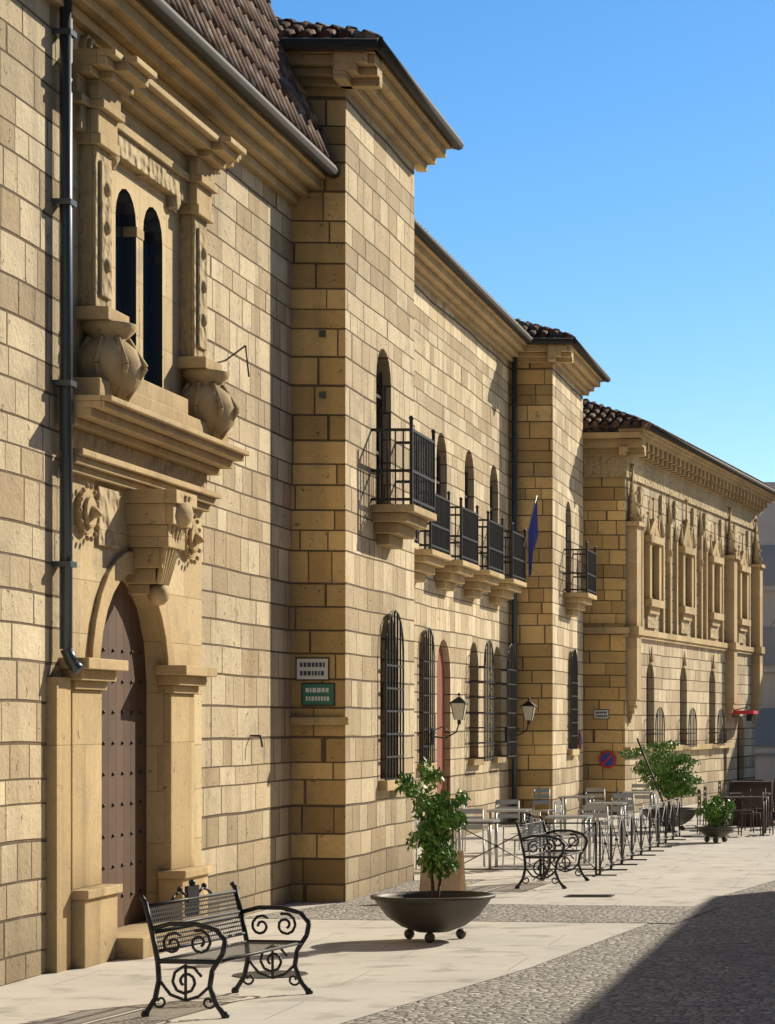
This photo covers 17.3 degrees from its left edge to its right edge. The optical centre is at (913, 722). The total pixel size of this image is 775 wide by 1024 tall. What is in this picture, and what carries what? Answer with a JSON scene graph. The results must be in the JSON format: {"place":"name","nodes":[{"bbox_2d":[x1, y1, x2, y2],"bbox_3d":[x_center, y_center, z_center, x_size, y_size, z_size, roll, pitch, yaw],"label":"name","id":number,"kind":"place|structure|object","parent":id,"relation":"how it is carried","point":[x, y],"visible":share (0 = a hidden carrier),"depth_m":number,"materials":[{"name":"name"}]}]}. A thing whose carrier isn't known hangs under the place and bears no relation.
{"place":"outdoors","nodes":[
{"label":"outdoors","id":0,"kind":"place"},
{"bbox_2d":[0,0,290,985],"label":"building wall","id":1,"kind":"structure","parent":0,"point":[228,602],"depth_m":24.50,"materials":[{"name":"beige stone"}]},
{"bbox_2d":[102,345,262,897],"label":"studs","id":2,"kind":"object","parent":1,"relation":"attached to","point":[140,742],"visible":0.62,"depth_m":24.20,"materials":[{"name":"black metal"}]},
{"bbox_2d":[0,802,774,1023],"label":"pavement","id":3,"kind":"structure","parent":0,"point":[354,969],"depth_m":23.47,"materials":[{"name":"beige stone"}]},
{"bbox_2d":[47,677,70,972],"bbox_3d":[-7.580,0.900,21.525,0.140,2.600,0.350,0,0,0],"label":"pilaster","id":4,"kind":"object","parent":3,"relation":"on","point":[58,824],"visible":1,"depth_m":21.39,"materials":[{"name":"beige stone"}]},
{"bbox_2d":[45,0,326,967],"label":"building trim","id":5,"kind":"structure","parent":3,"relation":"on","point":[159,104],"depth_m":23.49,"materials":[{"name":"beige stone"}]},
{"bbox_2d":[51,0,83,674],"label":"drain pipe","id":6,"kind":"object","parent":5,"relation":"attached to","point":[65,34],"visible":1,"depth_m":21.50,"materials":[{"name":"grey metal"}]},
{"bbox_2d":[141,0,339,178],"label":"rain gutter","id":7,"kind":"object","parent":5,"relation":"attached to","point":[184,30],"visible":1,"depth_m":25.39,"materials":[{"name":"grey metal"}]},
{"bbox_2d":[164,0,334,163],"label":"building roof","id":8,"kind":"structure","parent":5,"relation":"on","point":[241,37],"depth_m":27.42,"materials":[{"name":"brown tile"}]},
{"bbox_2d":[139,879,312,1017],"bbox_3d":[-5.319,1.718,18.948,0.709,0.995,1.681,0,0,8],"label":"bench","id":9,"kind":"object","parent":3,"relation":"on","point":[191,899],"visible":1,"depth_m":18.88,"materials":[{"name":"grey metal"}]},
{"bbox_2d":[291,88,413,901],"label":"tower wall","id":10,"kind":"structure","parent":3,"relation":"on","point":[352,295],"depth_m":29.96,"materials":[{"name":"beige stone"}]},
{"bbox_2d":[319,330,325,397],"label":"putlog holes","id":11,"kind":"object","parent":10,"relation":"in","point":[322,333],"visible":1,"depth_m":29.74,"materials":[{"name":"brown stone"}]},
{"bbox_2d":[232,894,613,978],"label":"drain grates","id":12,"kind":"object","parent":3,"relation":"on","point":[258,976],"visible":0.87,"depth_m":21.32,"materials":[{"name":"metal"}]},
{"bbox_2d":[370,757,495,942],"bbox_3d":[-4.850,1.268,24.600,1.250,1.863,1.250,0,0,0],"label":"potted tree","id":13,"kind":"object","parent":3,"relation":"on","point":[430,913],"visible":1,"depth_m":24.44,"materials":[{"name":"green plant"}]},
{"bbox_2d":[414,278,509,846],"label":"building wall","id":14,"kind":"structure","parent":3,"relation":"on","point":[461,388],"depth_m":47.08,"materials":[{"name":"beige stone"}]},
{"bbox_2d":[437,644,443,833],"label":"door","id":15,"kind":"structure","parent":14,"relation":"in","point":[440,709],"depth_m":45.41,"materials":[{"name":"red wood"}]},
{"bbox_2d":[371,415,596,780],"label":"palace ironwork","id":16,"kind":"object","parent":14,"relation":"attached to","point":[421,482],"visible":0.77,"depth_m":43.62,"materials":[{"name":"black metal"}]},
{"bbox_2d":[245,879,717,922],"bbox_3d":[-4.719,2.192,30.442,5.103,0.001,7.221,0,0,6],"label":"cobble band","id":17,"kind":"object","parent":3,"relation":"on","point":[366,907],"visible":0.78,"depth_m":28.12,"materials":[{"name":"grey stone"}]},
{"bbox_2d":[419,851,465,890],"bbox_3d":[-5.800,1.890,30.000,0.500,0.620,0.480,0,0,0],"label":"a-frame board","id":18,"kind":"object","parent":17,"relation":"on","point":[455,882],"visible":0.25,"depth_m":29.85,"materials":[{"name":"brown wood"}]},
{"bbox_2d":[510,363,582,824],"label":"tower wall","id":19,"kind":"structure","parent":3,"relation":"on","point":[549,455],"depth_m":52.50,"materials":[{"name":"stone"}]},
{"bbox_2d":[284,50,603,790],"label":"stone moldings","id":20,"kind":"structure","parent":19,"relation":"on","point":[373,85],"depth_m":34.21,"materials":[{"name":"beige stone"}]},
{"bbox_2d":[376,372,491,519],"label":"windows","id":21,"kind":"structure","parent":20,"relation":"attached to","point":[379,397],"depth_m":32.33,"materials":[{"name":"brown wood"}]},
{"bbox_2d":[276,16,605,381],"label":"roof tiles","id":22,"kind":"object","parent":20,"relation":"on","point":[289,27],"depth_m":29.87,"materials":[{"name":"brown tile"}]},
{"bbox_2d":[278,37,610,381],"bbox_3d":[-10.172,-8.150,43.487,7.655,0.150,28.665,0,0,0],"label":"rain gutter","id":23,"kind":"object","parent":20,"relation":"attached to","point":[380,46],"visible":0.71,"depth_m":32.70,"materials":[{"name":"metal"}]},
{"bbox_2d":[512,357,516,819],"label":"drain pipe","id":24,"kind":"object","parent":20,"relation":"attached to","point":[514,521],"visible":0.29,"depth_m":52.31,"materials":[{"name":"grey metal"}]},
{"bbox_2d":[524,495,537,575],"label":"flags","id":25,"kind":"object","parent":20,"relation":"attached to","point":[532,531],"visible":1,"depth_m":51.32,"materials":[{"name":"blue fabric"}]},
{"bbox_2d":[414,784,681,868],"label":"tables and chairs","id":26,"kind":"object","parent":3,"relation":"on","point":[593,806],"visible":0.66,"depth_m":40.98,"materials":[{"name":"silver metal"}]},
{"bbox_2d":[514,813,589,888],"bbox_3d":[-4.889,1.718,32.999,0.709,0.995,1.681,0,0,3],"label":"bench","id":27,"kind":"object","parent":3,"relation":"on","point":[529,828],"visible":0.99,"depth_m":32.73,"materials":[{"name":"grey metal"}]},
{"bbox_2d":[452,738,691,876],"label":"terrace fences","id":28,"kind":"object","parent":3,"relation":"on","point":[621,849],"visible":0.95,"depth_m":37.52,"materials":[{"name":"grey metal"}]},
{"bbox_2d":[618,739,703,831],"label":"potted tree","id":29,"kind":"object","parent":3,"relation":"on","point":[672,781],"visible":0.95,"depth_m":49.09,"materials":[{"name":"green plant"}]},
{"bbox_2d":[583,457,754,814],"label":"building wall","id":30,"kind":"structure","parent":3,"relation":"on","point":[674,688],"depth_m":60.39,"materials":[{"name":"beige stone"}]},
{"bbox_2d":[594,709,608,718],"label":"plaque frame","id":31,"kind":"object","parent":30,"relation":"attached to","point":[601,709],"visible":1,"depth_m":58.06,"materials":[{"name":"grey metal"}]},
{"bbox_2d":[594,710,608,717],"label":"white plaque","id":32,"kind":"object","parent":31,"relation":"in","point":[599,713],"visible":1,"depth_m":58.05,"materials":[{"name":"white metal"}]},
{"bbox_2d":[599,751,615,767],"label":"no parking sign","id":33,"kind":"object","parent":30,"relation":"attached to","point":[608,758],"visible":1,"depth_m":58.01,"materials":[{"name":"red metal"}]},
{"bbox_2d":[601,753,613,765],"bbox_3d":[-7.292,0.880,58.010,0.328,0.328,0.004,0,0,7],"label":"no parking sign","id":34,"kind":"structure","parent":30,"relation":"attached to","point":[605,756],"depth_m":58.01,"materials":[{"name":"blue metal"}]},
{"bbox_2d":[583,428,774,751],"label":"building trim","id":35,"kind":"structure","parent":30,"relation":"attached to","point":[653,460],"depth_m":63.89,"materials":[{"name":"beige stone"}]},
{"bbox_2d":[583,398,774,489],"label":"building roof","id":36,"kind":"structure","parent":35,"relation":"on","point":[599,417],"depth_m":58.28,"materials":[{"name":"brown tile"}]},
{"bbox_2d":[650,425,774,494],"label":"rain gutter","id":37,"kind":"object","parent":36,"relation":"attached to","point":[662,433],"visible":1,"depth_m":63.91,"materials":[{"name":"grey metal"}]},
{"bbox_2d":[646,707,752,747],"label":"window grille","id":38,"kind":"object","parent":30,"relation":"attached to","point":[749,717],"visible":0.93,"depth_m":64.40,"materials":[{"name":"black metal"}]},
{"bbox_2d":[731,710,757,713],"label":"awning","id":39,"kind":"object","parent":30,"relation":"attached to","point":[744,712],"visible":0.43,"depth_m":70.00,"materials":[{"name":"red fabric"}]},
{"bbox_2d":[694,794,736,842],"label":"potted shrub","id":40,"kind":"object","parent":3,"relation":"on","point":[715,813],"visible":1,"depth_m":44.56,"materials":[{"name":"green plant"}]},
{"bbox_2d":[697,778,774,835],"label":"dark cafe furniture","id":41,"kind":"object","parent":3,"relation":"on","point":[753,801],"visible":0.84,"depth_m":49.61,"materials":[{"name":"brown wood"}]},
{"bbox_2d":[755,482,774,780],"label":"pale buildings","id":42,"kind":"structure","parent":3,"relation":"on","point":[765,745],"depth_m":84.00,"materials":[{"name":"paint"}]},
{"bbox_2d":[451,703,535,719],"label":"lantern glass","id":43,"kind":"object","parent":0,"point":[458,709],"visible":1,"depth_m":43.87,"materials":[{"name":"white glass"}]},
{"bbox_2d":[270,0,774,481],"label":"sky","id":44,"kind":"structure","parent":0,"point":[610,186],"materials":[{"name":"blue"}]},
{"bbox_2d":[341,880,774,1023],"bbox_3d":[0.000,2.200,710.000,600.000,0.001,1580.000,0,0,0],"label":"ground cobbles","id":45,"kind":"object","parent":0,"point":[715,966],"depth_m":20.54,"materials":[{"name":"grey stone"}]}
]}

